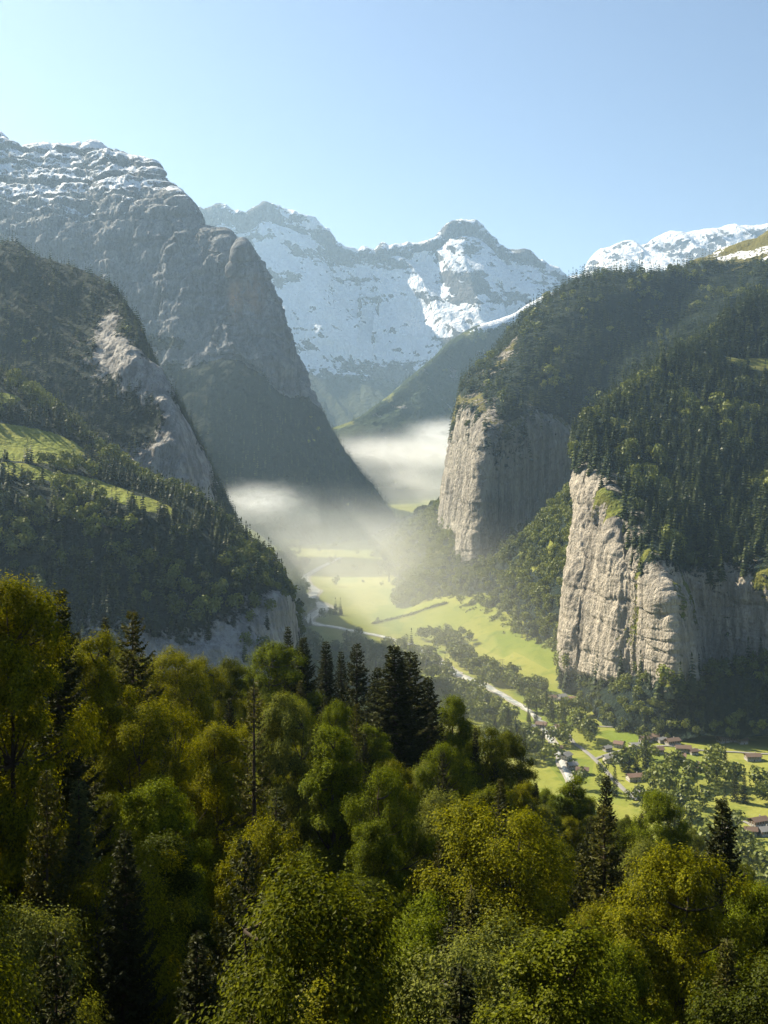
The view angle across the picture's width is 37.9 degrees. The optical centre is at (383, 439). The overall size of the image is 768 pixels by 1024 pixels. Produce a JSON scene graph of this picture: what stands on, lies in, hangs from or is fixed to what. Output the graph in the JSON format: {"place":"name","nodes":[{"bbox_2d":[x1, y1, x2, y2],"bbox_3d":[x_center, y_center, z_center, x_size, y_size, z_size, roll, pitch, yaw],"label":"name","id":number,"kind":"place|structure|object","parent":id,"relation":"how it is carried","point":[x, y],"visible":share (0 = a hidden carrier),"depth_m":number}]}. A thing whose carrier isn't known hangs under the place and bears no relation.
{"place":"outdoors","nodes":[
{"label":"outdoors","id":0,"kind":"place"},
{"bbox_2d":[0,241,236,522],"bbox_3d":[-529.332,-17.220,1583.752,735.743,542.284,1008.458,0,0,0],"label":"wooded hill","id":1,"kind":"structure","parent":0,"point":[172,445],"depth_m":1393.54},
{"bbox_2d":[0,230,247,533],"bbox_3d":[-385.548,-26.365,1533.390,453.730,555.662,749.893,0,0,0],"label":"forest","id":2,"kind":"object","parent":1,"relation":"on","point":[222,489],"visible":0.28,"depth_m":1458.38},
{"bbox_2d":[0,376,299,683],"bbox_3d":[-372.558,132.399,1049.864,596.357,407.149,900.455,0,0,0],"label":"meadow spur","id":3,"kind":"structure","parent":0,"point":[228,625],"depth_m":887.30},
{"bbox_2d":[0,355,305,688],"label":"forest","id":4,"kind":"object","parent":3,"relation":"on","point":[265,562],"visible":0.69,"depth_m":907.84},
{"bbox_2d":[0,131,397,545],"bbox_3d":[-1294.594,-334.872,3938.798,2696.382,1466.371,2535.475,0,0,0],"label":"rock mountain","id":5,"kind":"structure","parent":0,"point":[154,244],"depth_m":3060.52},
{"bbox_2d":[156,333,399,544],"bbox_3d":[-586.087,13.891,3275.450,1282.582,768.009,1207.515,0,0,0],"label":"forest","id":6,"kind":"object","parent":5,"relation":"on","point":[350,460],"visible":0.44,"depth_m":2863.60},
{"bbox_2d":[301,557,341,620],"bbox_3d":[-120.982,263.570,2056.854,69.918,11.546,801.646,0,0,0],"label":"river","id":7,"kind":"structure","parent":0,"point":[314,592],"depth_m":1912.76},
{"bbox_2d":[0,0,767,275],"label":"sky","id":8,"kind":"structure","parent":0,"point":[570,130]},
{"bbox_2d":[198,201,577,427],"bbox_3d":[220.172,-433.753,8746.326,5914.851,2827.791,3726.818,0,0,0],"label":"snow mountains","id":9,"kind":"structure","parent":0,"point":[368,326],"depth_m":8296.41},
{"bbox_2d":[307,621,571,781],"bbox_3d":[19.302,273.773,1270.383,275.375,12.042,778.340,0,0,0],"label":"river","id":10,"kind":"structure","parent":0,"point":[561,761],"depth_m":1215.90},
{"bbox_2d":[333,294,551,489],"bbox_3d":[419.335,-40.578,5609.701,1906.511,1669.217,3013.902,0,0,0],"label":"spur","id":11,"kind":"structure","parent":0,"point":[482,335],"depth_m":4818.69},
{"bbox_2d":[333,323,504,487],"bbox_3d":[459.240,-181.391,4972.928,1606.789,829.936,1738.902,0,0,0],"label":"forest","id":12,"kind":"object","parent":11,"relation":"on","point":[425,444],"visible":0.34,"depth_m":4737.39},
{"bbox_2d":[377,497,571,641],"bbox_3d":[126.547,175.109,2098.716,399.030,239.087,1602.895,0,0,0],"label":"scree slope","id":13,"kind":"structure","parent":0,"point":[555,589],"depth_m":1585.83},
{"bbox_2d":[367,482,572,650],"bbox_3d":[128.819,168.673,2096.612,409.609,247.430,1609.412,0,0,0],"label":"forest","id":14,"kind":"object","parent":13,"relation":"on","point":[423,521],"visible":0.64,"depth_m":1713.35},
{"bbox_2d":[241,486,767,894],"bbox_3d":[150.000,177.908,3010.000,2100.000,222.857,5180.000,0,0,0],"label":"valley floor","id":15,"kind":"structure","parent":0,"point":[366,604],"depth_m":1446.62},
{"bbox_2d":[300,558,341,620],"bbox_3d":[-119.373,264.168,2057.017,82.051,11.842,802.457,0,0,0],"label":"riverbank","id":16,"kind":"structure","parent":15,"relation":"on","point":[317,597],"depth_m":1926.50},
{"bbox_2d":[308,621,573,781],"bbox_3d":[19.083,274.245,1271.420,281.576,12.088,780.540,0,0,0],"label":"riverbank","id":17,"kind":"structure","parent":15,"relation":"on","point":[559,766],"depth_m":1186.11},
{"bbox_2d":[244,520,767,890],"bbox_3d":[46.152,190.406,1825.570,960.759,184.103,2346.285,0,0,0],"label":"valley woods","id":18,"kind":"object","parent":15,"relation":"on","point":[488,707],"visible":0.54,"depth_m":1111.92},
{"bbox_2d":[576,648,767,737],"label":"forest","id":19,"kind":"object","parent":15,"relation":"on","point":[713,664],"visible":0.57,"depth_m":1058.45},
{"bbox_2d":[437,230,767,565],"bbox_3d":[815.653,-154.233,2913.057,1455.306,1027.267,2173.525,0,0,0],"label":"wooded dome","id":20,"kind":"structure","parent":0,"point":[499,487],"depth_m":2095.72},
{"bbox_2d":[447,250,767,558],"bbox_3d":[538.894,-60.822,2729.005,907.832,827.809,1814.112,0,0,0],"label":"forest","id":21,"kind":"object","parent":20,"relation":"on","point":[548,297],"visible":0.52,"depth_m":2391.42},
{"bbox_2d":[557,302,767,698],"bbox_3d":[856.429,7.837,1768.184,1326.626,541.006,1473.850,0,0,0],"label":"cliff buttress","id":22,"kind":"structure","parent":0,"point":[660,610],"depth_m":1159.66},
{"bbox_2d":[552,281,767,700],"bbox_3d":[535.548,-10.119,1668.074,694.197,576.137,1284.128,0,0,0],"label":"forest","id":23,"kind":"object","parent":22,"relation":"on","point":[644,483],"visible":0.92,"depth_m":1371.38},
{"bbox_2d":[571,223,767,277],"bbox_3d":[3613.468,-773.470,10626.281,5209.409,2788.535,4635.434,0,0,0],"label":"snow peaks","id":24,"kind":"object","parent":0,"point":[664,250],"visible":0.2,"depth_m":10675.10},
{"bbox_2d":[580,659,767,739],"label":"scree fan","id":25,"kind":"object","parent":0,"point":[636,718],"visible":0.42,"depth_m":1046.49},
{"bbox_3d":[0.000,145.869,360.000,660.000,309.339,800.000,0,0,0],"label":"forest ground","id":26,"kind":"structure","parent":0,"visible":0},
{"bbox_2d":[0,886,42,1023],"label":"broadleaf tree","id":27,"kind":"object","parent":26,"relation":"on","point":[4,996],"visible":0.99,"depth_m":28.87},
{"bbox_2d":[9,769,93,1023],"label":"spruce tree","id":28,"kind":"object","parent":26,"relation":"on","point":[43,887],"visible":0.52,"depth_m":45.45},
{"bbox_2d":[21,930,83,1023],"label":"spruce tree","id":29,"kind":"object","parent":26,"relation":"on","point":[62,1015],"visible":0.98,"depth_m":29.61},
{"bbox_2d":[0,569,111,1014],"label":"broadleaf tree","id":30,"kind":"object","parent":26,"relation":"on","point":[15,812],"visible":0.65,"depth_m":51.34},
{"bbox_2d":[0,892,113,1023],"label":"broadleaf tree","id":31,"kind":"object","parent":26,"relation":"on","point":[30,941],"visible":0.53,"depth_m":36.79},
{"bbox_2d":[4,587,117,934],"bbox_3d":[-17.526,21.672,60.041,8.856,27.569,9.051,0,0,-42],"label":"spruce tree","id":32,"kind":"object","parent":26,"relation":"on","point":[78,768],"visible":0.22,"depth_m":59.67},
{"bbox_2d":[38,779,117,1022],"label":"spruce tree","id":33,"kind":"object","parent":26,"relation":"on","point":[78,840],"visible":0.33,"depth_m":49.83},
{"bbox_2d":[63,624,144,847],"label":"broadleaf tree","id":34,"kind":"object","parent":26,"relation":"on","point":[102,692],"visible":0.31,"depth_m":73.43},
{"bbox_2d":[87,788,140,919],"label":"broadleaf tree","id":35,"kind":"object","parent":26,"relation":"on","point":[115,816],"visible":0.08,"depth_m":65.47},
{"bbox_2d":[79,830,172,1023],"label":"spruce tree","id":36,"kind":"object","parent":26,"relation":"on","point":[125,995],"visible":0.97,"depth_m":43.10},
{"bbox_2d":[45,833,211,1023],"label":"broadleaf tree","id":37,"kind":"object","parent":26,"relation":"on","point":[166,979],"visible":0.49,"depth_m":45.74},
{"bbox_2d":[91,611,171,821],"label":"spruce tree","id":38,"kind":"object","parent":26,"relation":"on","point":[131,664],"visible":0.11,"depth_m":87.76},
{"bbox_2d":[91,774,224,986],"bbox_3d":[-12.212,27.640,59.739,7.205,19.583,6.528,0,0,17],"label":"broadleaf tree","id":39,"kind":"object","parent":26,"relation":"on","point":[155,820],"visible":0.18,"depth_m":59.20},
{"bbox_2d":[91,692,228,867],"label":"broadleaf tree","id":40,"kind":"object","parent":26,"relation":"on","point":[136,726],"visible":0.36,"depth_m":71.35},
{"bbox_2d":[101,828,225,1017],"bbox_3d":[-10.389,26.998,52.999,6.441,17.281,7.796,0,0,-39],"label":"broadleaf tree","id":41,"kind":"object","parent":26,"relation":"on","point":[182,880],"visible":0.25,"depth_m":52.61},
{"bbox_2d":[134,643,222,776],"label":"broadleaf tree","id":42,"kind":"object","parent":26,"relation":"on","point":[184,685],"visible":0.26,"depth_m":108.66},
{"bbox_2d":[162,719,203,841],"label":"broadleaf tree","id":43,"kind":"object","parent":26,"relation":"on","point":[189,738],"visible":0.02,"depth_m":91.77},
{"bbox_2d":[173,929,222,1023],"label":"spruce tree","id":44,"kind":"object","parent":26,"relation":"on","point":[191,998],"visible":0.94,"depth_m":36.72},
{"bbox_2d":[161,651,238,733],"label":"broadleaf tree","id":45,"kind":"object","parent":26,"relation":"on","point":[216,676],"visible":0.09,"depth_m":129.45},
{"bbox_2d":[178,718,271,1005],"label":"broadleaf tree","id":46,"kind":"object","parent":26,"relation":"on","point":[218,767],"visible":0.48,"depth_m":76.93},
{"bbox_2d":[206,655,252,717],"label":"broadleaf tree","id":47,"kind":"object","parent":26,"relation":"on","point":[237,683],"visible":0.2,"depth_m":139.36},
{"bbox_2d":[217,697,251,838],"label":"spruce tree","id":48,"kind":"object","parent":26,"relation":"on","point":[229,718],"visible":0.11,"depth_m":97.85},
{"bbox_2d":[205,720,268,835],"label":"broadleaf tree","id":49,"kind":"object","parent":26,"relation":"on","point":[242,730],"visible":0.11,"depth_m":101.03},
{"bbox_2d":[215,679,275,959],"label":"spruce tree","id":50,"kind":"object","parent":26,"relation":"on","point":[254,789],"visible":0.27,"depth_m":73.94},
{"bbox_2d":[202,837,293,1023],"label":"spruce tree","id":51,"kind":"object","parent":26,"relation":"on","point":[240,911],"visible":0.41,"depth_m":41.62},
{"bbox_2d":[206,808,307,1020],"bbox_3d":[-6.199,30.121,60.075,6.996,20.458,8.188,0,0,-23],"label":"broadleaf tree","id":52,"kind":"object","parent":26,"relation":"on","point":[268,841],"visible":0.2,"depth_m":59.18},
{"bbox_2d":[220,696,294,777],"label":"broadleaf tree","id":53,"kind":"object","parent":26,"relation":"on","point":[239,707],"visible":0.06,"depth_m":127.33},
{"bbox_2d":[227,906,297,1023],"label":"spruce tree","id":54,"kind":"object","parent":26,"relation":"on","point":[252,944],"visible":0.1,"depth_m":31.86},
{"bbox_2d":[234,690,324,892],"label":"broadleaf tree","id":55,"kind":"object","parent":26,"relation":"on","point":[295,764],"visible":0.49,"depth_m":90.65},
{"bbox_2d":[261,790,302,916],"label":"spruce tree","id":56,"kind":"object","parent":26,"relation":"on","point":[278,804],"visible":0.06,"depth_m":83.67},
{"bbox_2d":[237,640,328,747],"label":"broadleaf tree","id":57,"kind":"object","parent":26,"relation":"on","point":[282,667],"visible":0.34,"depth_m":148.25},
{"bbox_2d":[281,694,319,752],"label":"broadleaf tree","id":58,"kind":"object","parent":26,"relation":"on","point":[309,721],"visible":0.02,"depth_m":134.25},
{"bbox_2d":[285,637,322,726],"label":"spruce tree","id":59,"kind":"object","parent":26,"relation":"on","point":[306,673],"visible":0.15,"depth_m":151.54},
{"bbox_2d":[173,843,450,1023],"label":"broadleaf tree","id":60,"kind":"object","parent":26,"relation":"on","point":[285,941],"visible":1,"depth_m":25.42},
{"bbox_2d":[289,898,340,1022],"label":"spruce tree","id":61,"kind":"object","parent":26,"relation":"on","point":[300,979],"visible":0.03,"depth_m":46.96},
{"bbox_2d":[314,641,347,732],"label":"spruce tree","id":62,"kind":"object","parent":26,"relation":"on","point":[326,665],"visible":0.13,"depth_m":155.73},
{"bbox_2d":[291,721,372,898],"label":"broadleaf tree","id":63,"kind":"object","parent":26,"relation":"on","point":[334,775],"visible":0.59,"depth_m":86.95},
{"bbox_2d":[315,696,358,765],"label":"broadleaf tree","id":64,"kind":"object","parent":26,"relation":"on","point":[339,720],"visible":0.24,"depth_m":121.17},
{"bbox_2d":[332,652,353,718],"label":"spruce tree","id":65,"kind":"object","parent":26,"relation":"on","point":[341,678],"visible":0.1,"depth_m":161.82},
{"bbox_2d":[286,927,409,1023],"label":"broadleaf tree","id":66,"kind":"object","parent":26,"relation":"on","point":[326,1011],"visible":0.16,"depth_m":36.73},
{"bbox_2d":[336,643,372,741],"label":"spruce tree","id":67,"kind":"object","parent":26,"relation":"on","point":[359,684],"visible":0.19,"depth_m":157.66},
{"bbox_2d":[342,703,367,841],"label":"spruce tree","id":68,"kind":"object","parent":26,"relation":"on","point":[356,732],"visible":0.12,"depth_m":112.50},
{"bbox_2d":[345,733,371,860],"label":"spruce tree","id":69,"kind":"object","parent":26,"relation":"on","point":[364,759],"visible":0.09,"depth_m":106.89},
{"bbox_2d":[343,723,396,793],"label":"broadleaf tree","id":70,"kind":"object","parent":26,"relation":"on","point":[377,754],"visible":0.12,"depth_m":117.56},
{"bbox_2d":[359,667,385,736],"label":"spruce tree","id":71,"kind":"object","parent":26,"relation":"on","point":[372,699],"visible":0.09,"depth_m":139.65},
{"bbox_2d":[345,875,402,969],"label":"broadleaf tree","id":72,"kind":"object","parent":26,"relation":"on","point":[373,883],"visible":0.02,"depth_m":71.14},
{"bbox_2d":[335,815,416,940],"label":"broadleaf tree","id":73,"kind":"object","parent":26,"relation":"on","point":[371,858],"visible":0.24,"depth_m":75.53},
{"bbox_2d":[339,759,445,917],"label":"broadleaf tree","id":74,"kind":"object","parent":26,"relation":"on","point":[405,826],"visible":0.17,"depth_m":83.28},
{"bbox_2d":[370,757,424,892],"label":"broadleaf tree","id":75,"kind":"object","parent":26,"relation":"on","point":[407,777],"visible":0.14,"depth_m":109.25},
{"bbox_2d":[360,644,438,877],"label":"spruce tree","id":76,"kind":"object","parent":26,"relation":"on","point":[394,711],"visible":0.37,"depth_m":127.19},
{"bbox_2d":[381,889,455,1023],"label":"broadleaf tree","id":77,"kind":"object","parent":26,"relation":"on","point":[424,904],"visible":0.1,"depth_m":56.89},
{"bbox_2d":[376,651,466,800],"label":"spruce tree","id":78,"kind":"object","parent":26,"relation":"on","point":[418,692],"visible":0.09,"depth_m":131.61},
{"bbox_2d":[415,677,451,776],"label":"spruce tree","id":79,"kind":"object","parent":26,"relation":"on","point":[433,724],"visible":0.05,"depth_m":139.70},
{"bbox_2d":[380,900,494,1023],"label":"broadleaf tree","id":80,"kind":"object","parent":26,"relation":"on","point":[426,929],"visible":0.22,"depth_m":47.56},
{"bbox_2d":[396,785,480,932],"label":"broadleaf tree","id":81,"kind":"object","parent":26,"relation":"on","point":[440,799],"visible":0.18,"depth_m":85.72},
{"bbox_2d":[423,839,458,931],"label":"spruce tree","id":82,"kind":"object","parent":26,"relation":"on","point":[438,855],"visible":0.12,"depth_m":75.02},
{"bbox_2d":[432,751,452,830],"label":"spruce tree","id":83,"kind":"object","parent":26,"relation":"on","point":[444,780],"visible":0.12,"depth_m":101.47},
{"bbox_2d":[412,739,484,879],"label":"broadleaf tree","id":84,"kind":"object","parent":26,"relation":"on","point":[423,776],"visible":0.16,"depth_m":113.35},
{"bbox_2d":[418,908,482,1023],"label":"spruce tree","id":85,"kind":"object","parent":26,"relation":"on","point":[452,918],"visible":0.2,"depth_m":41.98},
{"bbox_2d":[436,694,477,802],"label":"broadleaf tree","id":86,"kind":"object","parent":26,"relation":"on","point":[453,708],"visible":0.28,"depth_m":140.63},
{"bbox_2d":[436,963,480,1023],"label":"spruce tree","id":87,"kind":"object","parent":26,"relation":"on","point":[465,1010],"visible":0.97,"depth_m":27.89},
{"bbox_2d":[448,758,491,813],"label":"broadleaf tree","id":88,"kind":"object","parent":26,"relation":"on","point":[473,772],"visible":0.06,"depth_m":125.84},
{"bbox_2d":[467,727,484,817],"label":"spruce tree","id":89,"kind":"object","parent":26,"relation":"on","point":[475,748],"visible":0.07,"depth_m":137.11},
{"bbox_2d":[460,887,494,1019],"bbox_3d":[4.089,30.836,53.672,6.784,18.756,6.658,0,0,42],"label":"spruce tree","id":90,"kind":"object","parent":26,"relation":"on","point":[469,909],"visible":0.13,"depth_m":53.48},
{"bbox_2d":[449,723,517,800],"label":"broadleaf tree","id":91,"kind":"object","parent":26,"relation":"on","point":[490,758],"visible":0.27,"depth_m":144.27},
{"bbox_2d":[383,903,594,1023],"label":"broadleaf tree","id":92,"kind":"object","parent":26,"relation":"on","point":[476,959],"visible":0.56,"depth_m":36.16},
{"bbox_2d":[469,781,526,892],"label":"broadleaf tree","id":93,"kind":"object","parent":26,"relation":"on","point":[487,796],"visible":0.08,"depth_m":102.06},
{"bbox_2d":[482,794,515,922],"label":"spruce tree","id":94,"kind":"object","parent":26,"relation":"on","point":[501,824],"visible":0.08,"depth_m":89.16},
{"bbox_2d":[491,778,521,904],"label":"spruce tree","id":95,"kind":"object","parent":26,"relation":"on","point":[500,791],"visible":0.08,"depth_m":95.91},
{"bbox_2d":[404,793,612,1017],"bbox_3d":[6.384,31.422,61.639,11.189,23.160,13.302,0,0,-27],"label":"broadleaf tree","id":96,"kind":"object","parent":26,"relation":"on","point":[535,904],"visible":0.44,"depth_m":60.99},
{"bbox_2d":[485,728,542,805],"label":"broadleaf tree","id":97,"kind":"object","parent":26,"relation":"on","point":[520,768],"visible":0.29,"depth_m":148.32},
{"bbox_2d":[507,780,550,844],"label":"broadleaf tree","id":98,"kind":"object","parent":26,"relation":"on","point":[525,801],"visible":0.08,"depth_m":126.73},
{"bbox_2d":[525,803,568,840],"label":"broadleaf tree","id":99,"kind":"object","parent":26,"relation":"on","point":[555,823],"visible":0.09,"depth_m":132.39},
{"bbox_2d":[538,785,559,818],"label":"broadleaf tree","id":100,"kind":"object","parent":26,"relation":"on","point":[546,795],"visible":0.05,"depth_m":170.42},
{"bbox_2d":[471,914,647,1023],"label":"broadleaf tree","id":101,"kind":"object","parent":26,"relation":"on","point":[569,982],"visible":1,"depth_m":25.23},
{"bbox_2d":[527,836,597,938],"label":"broadleaf tree","id":102,"kind":"object","parent":26,"relation":"on","point":[566,857],"visible":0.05,"depth_m":90.73},
{"bbox_2d":[551,814,588,862],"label":"broadleaf tree","id":103,"kind":"object","parent":26,"relation":"on","point":[574,837],"visible":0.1,"depth_m":125.60},
{"bbox_2d":[551,775,597,834],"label":"broadleaf tree","id":104,"kind":"object","parent":26,"relation":"on","point":[579,808],"visible":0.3,"depth_m":148.91},
{"bbox_2d":[562,843,589,925],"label":"spruce tree","id":105,"kind":"object","parent":26,"relation":"on","point":[578,886],"visible":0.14,"depth_m":85.15},
{"bbox_2d":[554,894,630,966],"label":"broadleaf tree","id":106,"kind":"object","parent":26,"relation":"on","point":[590,912],"visible":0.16,"depth_m":66.56},
{"bbox_2d":[583,816,607,901],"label":"spruce tree","id":107,"kind":"object","parent":26,"relation":"on","point":[589,829],"visible":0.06,"depth_m":102.14},
{"bbox_2d":[566,804,639,961],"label":"spruce tree","id":108,"kind":"object","parent":26,"relation":"on","point":[595,879],"visible":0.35,"depth_m":77.83},
{"bbox_2d":[588,774,623,855],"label":"spruce tree","id":109,"kind":"object","parent":26,"relation":"on","point":[606,799],"visible":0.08,"depth_m":119.80},
{"bbox_2d":[579,961,665,1023],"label":"broadleaf tree","id":110,"kind":"object","parent":26,"relation":"on","point":[614,989],"visible":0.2,"depth_m":39.86},
{"bbox_2d":[577,825,668,905],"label":"broadleaf tree","id":111,"kind":"object","parent":26,"relation":"on","point":[621,843],"visible":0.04,"depth_m":95.11},
{"bbox_2d":[590,937,675,1023],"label":"broadleaf tree","id":112,"kind":"object","parent":26,"relation":"on","point":[637,985],"visible":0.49,"depth_m":51.48},
{"bbox_2d":[608,832,679,942],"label":"broadleaf tree","id":113,"kind":"object","parent":26,"relation":"on","point":[644,845],"visible":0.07,"depth_m":83.76},
{"bbox_2d":[622,788,696,863],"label":"broadleaf tree","id":114,"kind":"object","parent":26,"relation":"on","point":[661,811],"visible":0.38,"depth_m":133.55},
{"bbox_2d":[588,836,767,1023],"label":"broadleaf tree","id":115,"kind":"object","parent":26,"relation":"on","point":[676,954],"visible":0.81,"depth_m":54.76},
{"bbox_2d":[685,827,707,853],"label":"broadleaf tree","id":116,"kind":"object","parent":26,"relation":"on","point":[699,842],"visible":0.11,"depth_m":176.70},
{"bbox_2d":[687,798,757,989],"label":"spruce tree","id":117,"kind":"object","parent":26,"relation":"on","point":[722,837],"visible":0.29,"depth_m":73.75},
{"bbox_2d":[701,938,746,1023],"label":"spruce tree","id":118,"kind":"object","parent":26,"relation":"on","point":[729,978],"visible":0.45,"depth_m":47.45},
{"bbox_2d":[685,947,767,1023],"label":"broadleaf tree","id":119,"kind":"object","parent":26,"relation":"on","point":[722,1012],"visible":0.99,"depth_m":40.56},
{"bbox_2d":[703,879,767,1023],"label":"broadleaf tree","id":120,"kind":"object","parent":26,"relation":"on","point":[749,908],"visible":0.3,"depth_m":57.48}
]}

